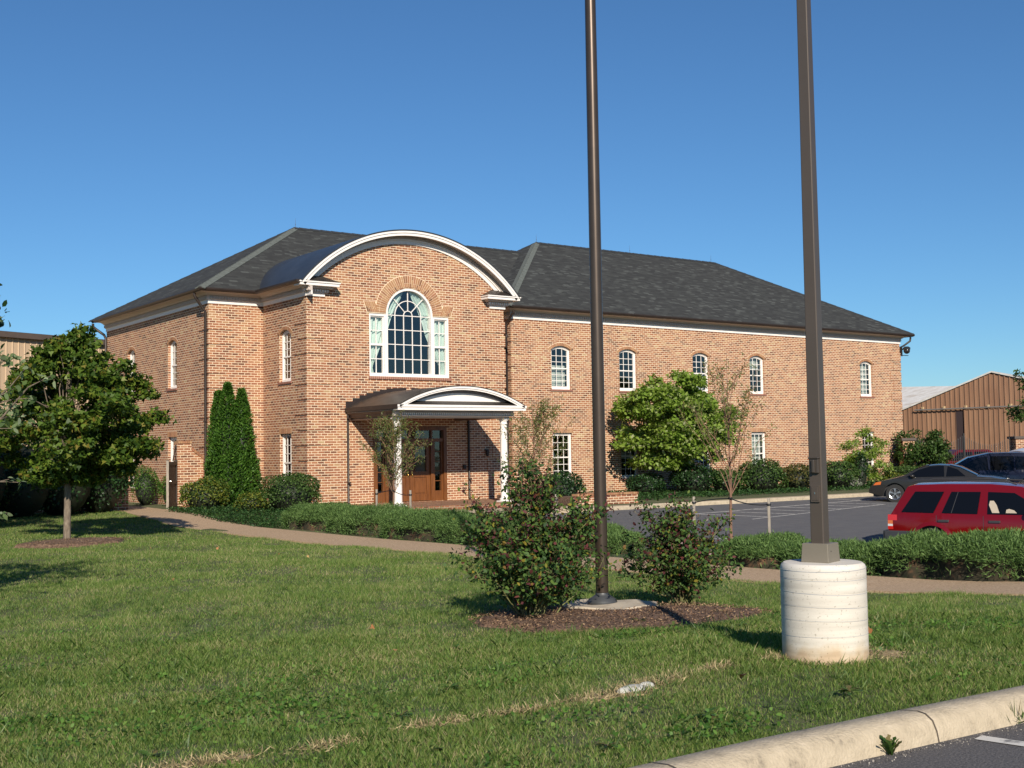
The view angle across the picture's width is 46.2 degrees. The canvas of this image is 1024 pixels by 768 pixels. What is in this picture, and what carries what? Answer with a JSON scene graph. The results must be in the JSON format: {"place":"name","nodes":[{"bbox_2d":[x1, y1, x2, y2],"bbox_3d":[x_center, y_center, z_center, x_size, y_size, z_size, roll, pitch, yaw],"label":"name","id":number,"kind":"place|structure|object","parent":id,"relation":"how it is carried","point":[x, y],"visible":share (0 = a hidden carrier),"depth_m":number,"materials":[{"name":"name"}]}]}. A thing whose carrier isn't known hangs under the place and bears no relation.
{"place":"outdoors","nodes":[
{"label":"outdoors","id":0,"kind":"place"},
{"bbox_2d":[0,487,1023,767],"bbox_3d":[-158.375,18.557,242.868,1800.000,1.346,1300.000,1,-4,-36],"label":"ground","id":1,"kind":"structure","parent":0,"point":[542,703],"depth_m":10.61,"materials":[{"name":"green plant"}]},
{"bbox_2d":[0,430,29,503],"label":"dark shrub","id":2,"kind":"object","parent":1,"relation":"on","point":[2,477],"visible":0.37,"depth_m":34.24,"materials":[{"name":"green plant"}]},
{"bbox_2d":[0,283,58,519],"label":"beech tree","id":3,"kind":"object","parent":1,"relation":"on","point":[32,399],"visible":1,"depth_m":14.67,"materials":[{"name":"green plant"}]},
{"bbox_2d":[0,434,61,517],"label":"dark shrub","id":4,"kind":"object","parent":1,"relation":"on","point":[27,501],"visible":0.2,"depth_m":35.50,"materials":[{"name":"green plant"}]},
{"bbox_2d":[0,331,104,450],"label":"metal shed","id":5,"kind":"structure","parent":1,"relation":"on","point":[18,343],"depth_m":55.67,"materials":[{"name":"beige metal"}]},
{"bbox_2d":[27,420,106,516],"bbox_3d":[-14.268,2.690,37.974,2.883,3.071,2.904,1,-4,-36],"label":"dark shrub","id":6,"kind":"object","parent":1,"relation":"on","point":[79,495],"visible":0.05,"depth_m":37.35,"materials":[{"name":"green plant"}]},
{"bbox_2d":[14,536,129,547],"bbox_3d":[-9.843,3.563,26.900,2.702,0.212,1.681,1,-4,-36],"label":"mulch bed","id":7,"kind":"object","parent":1,"relation":"on","point":[72,544],"visible":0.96,"depth_m":26.38,"materials":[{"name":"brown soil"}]},
{"bbox_2d":[0,321,176,538],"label":"maple tree","id":8,"kind":"object","parent":7,"relation":"on","point":[76,364],"visible":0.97,"depth_m":27.04,"materials":[{"name":"green plant"}]},
{"bbox_2d":[35,476,128,513],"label":"shrub","id":9,"kind":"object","parent":1,"relation":"on","point":[124,505],"depth_m":40.62,"materials":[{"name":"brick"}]},
{"bbox_2d":[80,443,136,513],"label":"dark shrub","id":10,"kind":"object","parent":1,"relation":"on","point":[113,492],"visible":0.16,"depth_m":38.90,"materials":[{"name":"green plant"}]},
{"bbox_2d":[129,465,161,504],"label":"clipped bush","id":11,"kind":"object","parent":1,"relation":"on","point":[144,485],"visible":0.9,"depth_m":44.88,"materials":[{"name":"green plant"}]},
{"bbox_2d":[138,750,169,759],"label":"lawn weed","id":12,"kind":"object","parent":1,"relation":"on","point":[145,753],"visible":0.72,"depth_m":6.19,"materials":[{"name":"green plant"}]},
{"bbox_2d":[157,476,165,505],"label":"clipped bush","id":13,"kind":"object","parent":1,"relation":"on","point":[163,487],"visible":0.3,"depth_m":43.37,"materials":[{"name":"green plant"}]},
{"bbox_2d":[173,441,203,507],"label":"garden wall","id":14,"kind":"structure","parent":1,"relation":"on","point":[188,457],"depth_m":41.83,"materials":[{"name":"brick"}]},
{"bbox_2d":[166,445,177,509],"bbox_3d":[-11.595,3.222,41.071,0.150,2.310,1.020,-1,-3,1],"label":"door","id":15,"kind":"structure","parent":14,"relation":"attached to","point":[171,484],"depth_m":40.97,"materials":[{"name":"brown wood"}]},
{"bbox_2d":[178,475,230,510],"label":"shrub","id":16,"kind":"object","parent":1,"relation":"on","point":[199,494],"visible":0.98,"depth_m":38.73,"materials":[{"name":"green plant"}]},
{"bbox_2d":[210,754,251,764],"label":"bare soil","id":17,"kind":"structure","parent":1,"relation":"on","point":[244,756],"depth_m":6.03,"materials":[{"name":"soil"}]},
{"bbox_2d":[202,381,265,506],"bbox_3d":[-9.452,2.083,40.591,2.166,4.404,1.556,-2,-3,10],"label":"arborvitae","id":18,"kind":"object","parent":1,"relation":"on","point":[231,459],"visible":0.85,"depth_m":40.37,"materials":[{"name":"green plant"}]},
{"bbox_2d":[232,490,270,512],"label":"shrub","id":19,"kind":"object","parent":1,"relation":"on","point":[250,500],"visible":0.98,"depth_m":37.77,"materials":[{"name":"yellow plant"}]},
{"bbox_2d":[166,502,371,528],"bbox_3d":[-7.152,4.041,37.732,5.849,0.527,10.299,1,-4,-36],"label":"ground cover","id":20,"kind":"object","parent":1,"relation":"on","point":[211,512],"visible":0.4,"depth_m":36.17,"materials":[{"name":"green plant"}]},
{"bbox_2d":[258,472,322,509],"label":"shrub","id":21,"kind":"object","parent":1,"relation":"on","point":[284,491],"visible":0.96,"depth_m":37.87,"materials":[{"name":"green plant"}]},
{"bbox_2d":[279,501,414,535],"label":"juniper hedge","id":22,"kind":"object","parent":1,"relation":"on","point":[343,518],"visible":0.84,"depth_m":31.04,"materials":[{"name":"green plant"}]},
{"bbox_2d":[359,409,431,503],"bbox_3d":[-3.247,2.276,32.345,2.295,3.218,1.521,-3,-4,32],"label":"sapling","id":23,"kind":"object","parent":1,"relation":"on","point":[397,428],"visible":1,"depth_m":32.24,"materials":[{"name":"green plant"}]},
{"bbox_2d":[378,505,526,545],"bbox_3d":[-1.252,3.296,28.039,2.404,0.908,5.400,1,-4,-36],"label":"juniper hedge","id":24,"kind":"object","parent":1,"relation":"on","point":[429,525],"visible":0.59,"depth_m":27.90,"materials":[{"name":"green plant"}]},
{"bbox_2d":[88,221,914,510],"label":"brick building","id":25,"kind":"structure","parent":1,"relation":"on","point":[320,345],"depth_m":45.42,"materials":[{"name":"brick"},{"name":"shingle"},{"name":"white paint"}]},
{"bbox_2d":[126,346,135,391],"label":"window","id":26,"kind":"structure","parent":25,"relation":"in","point":[130,348],"depth_m":48.78,"materials":[{"name":"white paint"}]},
{"bbox_2d":[166,336,177,390],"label":"window","id":27,"kind":"structure","parent":25,"relation":"in","point":[173,387],"depth_m":45.21,"materials":[{"name":"white paint"}]},
{"bbox_2d":[167,431,176,461],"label":"window","id":28,"kind":"structure","parent":25,"relation":"in","point":[173,435],"depth_m":45.04,"materials":[{"name":"white paint"}]},
{"bbox_2d":[277,326,292,384],"bbox_3d":[-7.839,-1.012,41.881,0.245,2.034,1.215,1,-4,-36],"label":"window","id":29,"kind":"structure","parent":25,"relation":"in","point":[285,380],"depth_m":42.07,"materials":[{"name":"white paint"}]},
{"bbox_2d":[279,427,291,473],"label":"window","id":30,"kind":"structure","parent":25,"relation":"in","point":[286,432],"depth_m":41.92,"materials":[{"name":"white paint"}]},
{"bbox_2d":[388,442,409,501],"bbox_3d":[-4.013,3.108,42.458,0.905,2.090,0.162,1,-4,-36],"label":"door","id":31,"kind":"structure","parent":25,"relation":"in","point":[405,480],"depth_m":42.59,"materials":[{"name":"brown wood"}]},
{"bbox_2d":[364,275,453,380],"bbox_3d":[-3.721,-2.011,43.061,3.780,3.749,0.336,1,-4,-36],"label":"arched window","id":32,"kind":"structure","parent":25,"relation":"in","point":[435,329],"depth_m":43.13,"materials":[{"name":"white paint"}]},
{"bbox_2d":[409,442,429,500],"bbox_3d":[-3.292,3.126,42.987,0.845,2.090,0.162,1,-4,-36],"label":"door","id":33,"kind":"structure","parent":25,"relation":"in","point":[420,480],"depth_m":43.01,"materials":[{"name":"brown wood"}]},
{"bbox_2d":[548,343,572,391],"bbox_3d":[1.962,-0.704,50.091,1.360,2.034,0.375,1,-4,-36],"label":"window","id":34,"kind":"structure","parent":25,"relation":"in","point":[556,387],"depth_m":50.20,"materials":[{"name":"white paint"}]},
{"bbox_2d":[552,428,572,477],"bbox_3d":[2.059,2.947,49.831,1.180,2.242,0.245,1,-4,-36],"label":"window","id":35,"kind":"structure","parent":25,"relation":"in","point":[567,432],"depth_m":50.01,"materials":[{"name":"white paint"}]},
{"bbox_2d":[616,346,638,392],"bbox_3d":[4.999,-0.631,52.239,1.339,2.034,0.245,1,-4,-36],"label":"window","id":36,"kind":"structure","parent":25,"relation":"in","point":[622,390],"depth_m":52.35,"materials":[{"name":"white paint"}]},
{"bbox_2d":[620,428,640,479],"bbox_3d":[5.020,3.027,52.083,1.160,2.242,0.375,1,-4,-36],"label":"window","id":37,"kind":"structure","parent":25,"relation":"in","point":[625,454],"depth_m":52.13,"materials":[{"name":"white paint"}]},
{"bbox_2d":[690,350,710,393],"bbox_3d":[8.541,-0.537,54.916,1.360,2.034,0.375,1,-4,-36],"label":"window","id":38,"kind":"structure","parent":25,"relation":"in","point":[698,352],"depth_m":55.01,"materials":[{"name":"white paint"}]},
{"bbox_2d":[747,353,766,395],"bbox_3d":[11.552,-0.460,57.124,1.329,2.034,0.375,1,-4,-36],"label":"window","id":39,"kind":"structure","parent":25,"relation":"in","point":[754,355],"depth_m":57.24,"materials":[{"name":"white paint"}]},
{"bbox_2d":[751,428,766,465],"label":"window","id":40,"kind":"structure","parent":25,"relation":"in","point":[754,431],"depth_m":57.10,"materials":[{"name":"white paint"}]},
{"bbox_2d":[858,358,874,397],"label":"window","id":41,"kind":"structure","parent":25,"relation":"in","point":[863,380],"depth_m":62.14,"materials":[{"name":"white paint"}]},
{"bbox_2d":[150,546,872,678],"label":"fallen leaves","id":42,"kind":"object","parent":1,"relation":"on","point":[870,630],"visible":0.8,"depth_m":10.46,"materials":[{"name":"brown plant"}]},
{"bbox_2d":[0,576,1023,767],"bbox_3d":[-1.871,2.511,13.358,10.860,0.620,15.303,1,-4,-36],"label":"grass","id":43,"kind":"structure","parent":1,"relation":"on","point":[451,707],"depth_m":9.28,"materials":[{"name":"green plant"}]},
{"bbox_2d":[0,591,1023,767],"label":"clover","id":44,"kind":"object","parent":1,"relation":"on","point":[565,709],"visible":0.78,"depth_m":7.49,"materials":[{"name":"green plant"}]},
{"bbox_2d":[130,640,938,767],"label":"dry straw","id":45,"kind":"object","parent":1,"relation":"on","point":[326,743],"visible":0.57,"depth_m":7.06,"materials":[{"name":"beige plant"}]},
{"bbox_2d":[497,495,572,505],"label":"planter soil","id":46,"kind":"structure","parent":1,"relation":"on","point":[564,500],"depth_m":41.05,"materials":[{"name":"brown soil"}]},
{"bbox_2d":[535,470,586,495],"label":"shrub","id":47,"kind":"object","parent":46,"relation":"on","point":[570,486],"visible":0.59,"depth_m":42.08,"materials":[{"name":"green plant"}]},
{"bbox_2d":[497,391,574,488],"bbox_3d":[0.447,1.861,27.474,2.283,3.414,1.805,1,-4,-36],"label":"sapling","id":48,"kind":"object","parent":1,"relation":"on","point":[539,419],"visible":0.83,"depth_m":27.50,"materials":[{"name":"green plant"}]},
{"bbox_2d":[509,518,647,554],"bbox_3d":[1.264,3.140,24.787,2.111,0.742,3.583,1,-4,-36],"label":"juniper hedge","id":49,"kind":"object","parent":1,"relation":"on","point":[614,535],"visible":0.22,"depth_m":23.56,"materials":[{"name":"green plant"}]},
{"bbox_2d":[520,491,638,505],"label":"planter wall","id":50,"kind":"structure","parent":1,"relation":"on","point":[621,497],"depth_m":41.33,"materials":[{"name":"brick"}]},
{"bbox_2d":[574,694,618,702],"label":"bare soil","id":51,"kind":"structure","parent":1,"relation":"on","point":[603,697],"depth_m":7.52,"materials":[{"name":"soil"}]},
{"bbox_2d":[594,738,617,749],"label":"lawn weed","id":52,"kind":"object","parent":1,"relation":"on","point":[610,744],"visible":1,"depth_m":6.19,"materials":[{"name":"green plant"}]},
{"bbox_2d":[467,601,775,632],"bbox_3d":[1.197,2.502,12.734,3.389,0.194,2.105,-1,-3,-2],"label":"mulch bed","id":53,"kind":"object","parent":1,"relation":"on","point":[592,618],"visible":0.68,"depth_m":12.45,"materials":[{"name":"brown wood"}]},
{"bbox_2d":[443,450,629,617],"bbox_3d":[0.203,1.610,12.820,1.994,1.837,1.996,1,-4,-36],"label":"rose bush","id":54,"kind":"object","parent":53,"relation":"on","point":[536,563],"visible":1,"depth_m":12.66,"materials":[{"name":"green plant"}]},
{"bbox_2d":[562,599,657,609],"bbox_3d":[1.060,2.508,13.428,1.114,0.142,1.063,1,-4,-36],"label":"concrete pad","id":55,"kind":"object","parent":53,"relation":"on","point":[619,604],"visible":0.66,"depth_m":13.31,"materials":[{"name":"grey concrete"}]},
{"bbox_2d":[585,0,616,604],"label":"flagpole","id":56,"kind":"object","parent":55,"relation":"on","point":[602,596],"visible":0.95,"depth_m":13.58,"materials":[{"name":"metal"}]},
{"bbox_2d":[611,690,649,696],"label":"bare soil","id":57,"kind":"structure","parent":1,"relation":"on","point":[629,693],"depth_m":7.62,"materials":[{"name":"soil"}]},
{"bbox_2d":[617,681,654,693],"bbox_3d":[0.801,1.968,7.753,0.347,0.060,0.130,1,-4,-36],"label":"flat stone","id":58,"kind":"object","parent":57,"relation":"on","point":[626,689],"visible":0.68,"depth_m":7.71,"materials":[{"name":"grey stone"}]},
{"bbox_2d":[625,471,665,494],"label":"shrub","id":59,"kind":"object","parent":1,"relation":"on","point":[646,482],"visible":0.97,"depth_m":49.12,"materials":[{"name":"green plant"}]},
{"bbox_2d":[323,530,1023,581],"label":"ground cover","id":60,"kind":"object","parent":1,"relation":"on","point":[708,562],"visible":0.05,"depth_m":22.63,"materials":[{"name":"green plant"}]},
{"bbox_2d":[610,490,744,604],"bbox_3d":[2.050,1.945,14.187,1.427,1.367,1.523,1,-4,-36],"label":"rose bush","id":61,"kind":"object","parent":1,"relation":"on","point":[682,558],"visible":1,"depth_m":14.07,"materials":[{"name":"green plant"}]},
{"bbox_2d":[610,369,746,490],"bbox_3d":[6.896,2.016,50.450,5.768,5.384,5.191,1,-4,-36],"label":"dogwood tree","id":62,"kind":"object","parent":1,"relation":"on","point":[661,435],"visible":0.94,"depth_m":49.32,"materials":[{"name":"green plant"}]},
{"bbox_2d":[668,464,718,492],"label":"shrub","id":63,"kind":"object","parent":1,"relation":"on","point":[696,479],"visible":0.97,"depth_m":49.51,"materials":[{"name":"green plant"}]},
{"bbox_2d":[693,707,717,719],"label":"lawn weed","id":64,"kind":"object","parent":1,"relation":"on","point":[710,709],"visible":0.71,"depth_m":6.88,"materials":[{"name":"green plant"}]},
{"bbox_2d":[546,496,897,550],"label":"parking lot","id":65,"kind":"structure","parent":1,"relation":"on","point":[868,522],"depth_m":36.31,"materials":[{"name":"grey asphalt"}]},
{"bbox_2d":[661,498,883,538],"bbox_3d":[15.819,4.271,39.501,17.790,0.639,46.494,-3,-4,28],"label":"parking line","id":66,"kind":"object","parent":65,"relation":"on","point":[792,510],"visible":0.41,"depth_m":39.73,"materials":[{"name":"paint"}]},
{"bbox_2d":[869,464,1009,501],"bbox_3d":[15.539,3.596,43.708,4.720,1.395,2.050,-3,-4,27],"label":"parked car","id":67,"kind":"object","parent":65,"relation":"on","point":[892,489],"visible":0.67,"depth_m":43.23,"materials":[{"name":"grey paint"}]},
{"bbox_2d":[883,478,1023,548],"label":"parked car","id":68,"kind":"object","parent":65,"relation":"on","point":[951,505],"visible":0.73,"depth_m":26.55,"materials":[{"name":"red paint"}]},
{"bbox_2d":[954,452,1023,482],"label":"parked car","id":69,"kind":"object","parent":65,"relation":"on","point":[1009,465],"visible":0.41,"depth_m":47.63,"materials":[{"name":"blue paint"}]},
{"bbox_2d":[706,468,747,492],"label":"shrub","id":70,"kind":"object","parent":1,"relation":"on","point":[720,482],"visible":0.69,"depth_m":49.56,"materials":[{"name":"green plant"}]},
{"bbox_2d":[679,352,776,537],"bbox_3d":[4.131,1.334,23.214,1.911,3.943,1.373,-2,-3,16],"label":"sapling","id":71,"kind":"object","parent":1,"relation":"on","point":[726,427],"visible":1,"depth_m":23.19,"materials":[{"name":"red plant"}]},
{"bbox_2d":[586,493,872,511],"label":"kerb","id":72,"kind":"structure","parent":1,"relation":"on","point":[662,505],"depth_m":42.94,"materials":[{"name":"concrete"}]},
{"bbox_2d":[589,479,881,500],"bbox_3d":[21.301,4.798,59.437,47.926,0.366,6.975,1,-4,-36],"label":"ground cover","id":73,"kind":"object","parent":1,"relation":"on","point":[695,493],"visible":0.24,"depth_m":48.40,"materials":[{"name":"green plant"}]},
{"bbox_2d":[737,458,788,490],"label":"shrub","id":74,"kind":"object","parent":1,"relation":"on","point":[761,475],"visible":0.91,"depth_m":49.97,"materials":[{"name":"green plant"}]},
{"bbox_2d":[767,498,770,532],"bbox_3d":[4.806,2.643,22.435,0.045,1.020,0.045,-2,-4,25],"label":"stake","id":75,"kind":"object","parent":1,"relation":"on","point":[769,518],"visible":0.56,"depth_m":22.42,"materials":[{"name":"brown wood"}]},
{"bbox_2d":[776,463,808,488],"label":"shrub","id":76,"kind":"object","parent":1,"relation":"on","point":[796,477],"visible":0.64,"depth_m":50.98,"materials":[{"name":"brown plant"}]},
{"bbox_2d":[713,529,904,575],"bbox_3d":[5.035,2.854,19.926,2.316,0.833,3.709,1,-4,-36],"label":"juniper hedge","id":77,"kind":"object","parent":1,"relation":"on","point":[768,550],"visible":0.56,"depth_m":19.78,"materials":[{"name":"green plant"}]},
{"bbox_2d":[780,559,868,665],"bbox_3d":[2.279,1.675,8.773,0.615,0.762,0.615,1,-4,-36],"label":"concrete lamp base","id":78,"kind":"object","parent":1,"relation":"on","point":[824,612],"visible":0.98,"depth_m":8.52,"materials":[{"name":"white concrete"}]},
{"bbox_2d":[796,0,839,562],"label":"lamp post","id":79,"kind":"object","parent":78,"relation":"on","point":[819,548],"visible":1,"depth_m":8.85,"materials":[{"name":"brown metal"}]},
{"bbox_2d":[629,685,1023,767],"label":"kerb","id":80,"kind":"structure","parent":1,"relation":"on","point":[839,743],"depth_m":6.39,"materials":[{"name":"concrete"}]},
{"bbox_2d":[649,709,939,767],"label":"kerb joint","id":81,"kind":"object","parent":80,"relation":"on","point":[900,709],"visible":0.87,"depth_m":6.65,"materials":[{"name":"concrete"}]},
{"bbox_2d":[827,460,861,488],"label":"shrub","id":82,"kind":"object","parent":1,"relation":"on","point":[838,474],"visible":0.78,"depth_m":52.02,"materials":[{"name":"green plant"}]},
{"bbox_2d":[829,685,862,695],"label":"lawn weed","id":83,"kind":"object","parent":1,"relation":"on","point":[848,689],"visible":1,"depth_m":7.47,"materials":[{"name":"green plant"}]},
{"bbox_2d":[855,451,869,486],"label":"shrub","id":84,"kind":"object","parent":1,"relation":"on","point":[862,466],"visible":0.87,"depth_m":53.90,"materials":[{"name":"green plant"}]},
{"bbox_2d":[836,425,894,483],"bbox_3d":[16.256,3.379,55.481,2.673,2.992,2.432,1,-4,-36],"label":"tree","id":85,"kind":"object","parent":1,"relation":"on","point":[871,453],"visible":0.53,"depth_m":55.40,"materials":[{"name":"green plant"}]},
{"bbox_2d":[869,649,905,658],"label":"bare soil","id":86,"kind":"structure","parent":1,"relation":"on","point":[888,654],"depth_m":8.88,"materials":[{"name":"brown soil"}]},
{"bbox_2d":[875,471,901,481],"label":"shrub","id":87,"kind":"object","parent":1,"relation":"on","point":[887,475],"visible":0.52,"depth_m":55.73,"materials":[{"name":"green plant"}]},
{"bbox_2d":[882,465,920,474],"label":"shrub","id":88,"kind":"object","parent":1,"relation":"on","point":[903,470],"visible":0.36,"depth_m":59.49,"materials":[{"name":"green plant"}]},
{"bbox_2d":[898,438,915,465],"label":"brick pier","id":89,"kind":"structure","parent":1,"relation":"on","point":[906,440],"depth_m":61.73,"materials":[{"name":"orange brick"}]},
{"bbox_2d":[892,428,954,466],"bbox_3d":[21.215,3.766,62.086,3.259,3.020,3.484,1,-4,-36],"label":"evergreen tree","id":90,"kind":"object","parent":1,"relation":"on","point":[935,448],"visible":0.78,"depth_m":61.48,"materials":[{"name":"green plant"}]},
{"bbox_2d":[830,723,1023,767],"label":"parking lot","id":91,"kind":"structure","parent":1,"relation":"on","point":[975,753],"depth_m":6.34,"materials":[{"name":"grey asphalt"}]},
{"bbox_2d":[880,734,901,754],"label":"weed","id":92,"kind":"object","parent":91,"relation":"on","point":[888,744],"visible":0.99,"depth_m":6.37,"materials":[{"name":"green plant"}]},
{"bbox_2d":[831,725,1022,767],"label":"grit","id":93,"kind":"object","parent":91,"relation":"on","point":[924,748],"visible":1,"depth_m":6.47,"materials":[{"name":"gravel"}]},
{"bbox_2d":[975,735,1023,745],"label":"parking line","id":94,"kind":"object","parent":91,"relation":"on","point":[1003,740],"visible":1,"depth_m":6.63,"materials":[{"name":"paint"}]},
{"bbox_2d":[901,386,953,407],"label":"metal shed","id":95,"kind":"structure","parent":1,"relation":"on","point":[911,395],"depth_m":102.08,"materials":[{"name":"white metal"}]},
{"bbox_2d":[871,526,1023,581],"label":"juniper hedge","id":96,"kind":"object","parent":1,"relation":"on","point":[970,555],"visible":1,"depth_m":17.21,"materials":[{"name":"green plant"}]},
{"bbox_2d":[902,371,1023,451],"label":"metal shed","id":97,"kind":"structure","parent":1,"relation":"on","point":[974,410],"depth_m":75.46,"materials":[{"name":"brown metal"}]},
{"bbox_2d":[956,410,963,448],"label":"doorway","id":98,"kind":"structure","parent":97,"relation":"in","point":[959,413],"depth_m":75.97,"materials":[{"name":"black metal"}]},
{"bbox_2d":[964,407,1023,451],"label":"sliding door","id":99,"kind":"structure","parent":97,"relation":"in","point":[986,427],"depth_m":74.79,"materials":[{"name":"brown metal"}]},
{"bbox_2d":[946,449,992,463],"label":"parked car","id":100,"kind":"object","parent":1,"relation":"on","point":[972,451],"visible":0.14,"depth_m":65.41,"materials":[{"name":"paint"}]},
{"bbox_2d":[1005,368,1023,423],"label":"young tree","id":101,"kind":"object","parent":1,"relation":"on","point":[1018,414],"visible":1,"depth_m":44.20,"materials":[{"name":"green plant"}]},
{"bbox_2d":[1007,436,1023,450],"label":"brick pier","id":102,"kind":"structure","parent":1,"relation":"on","point":[1017,442],"depth_m":61.63,"materials":[{"name":"orange brick"}]},
{"bbox_2d":[913,433,1013,463],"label":"shrubs","id":103,"kind":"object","parent":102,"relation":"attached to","point":[964,455],"depth_m":62.02,"materials":[{"name":"green plant"}]},
{"bbox_2d":[0,0,1023,386],"label":"sky","id":104,"kind":"structure","parent":0,"point":[146,145],"materials":[{"name":"blue"}]},
{"bbox_2d":[459,507,582,514],"bbox_3d":[-0.661,4.177,38.124,5.600,0.315,2.440,1,-4,-36],"label":"apron","id":105,"kind":"object","parent":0,"point":[561,508],"depth_m":38.36,"materials":[{"name":"concrete"}]},
{"bbox_2d":[112,506,1023,595],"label":"path","id":106,"kind":"structure","parent":0,"point":[884,585],"depth_m":25.41,"materials":[{"name":"beige concrete"}]},
{"bbox_2d":[561,492,868,506],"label":"sidewalk","id":107,"kind":"structure","parent":0,"point":[750,498],"depth_m":44.07,"materials":[{"name":"concrete"}]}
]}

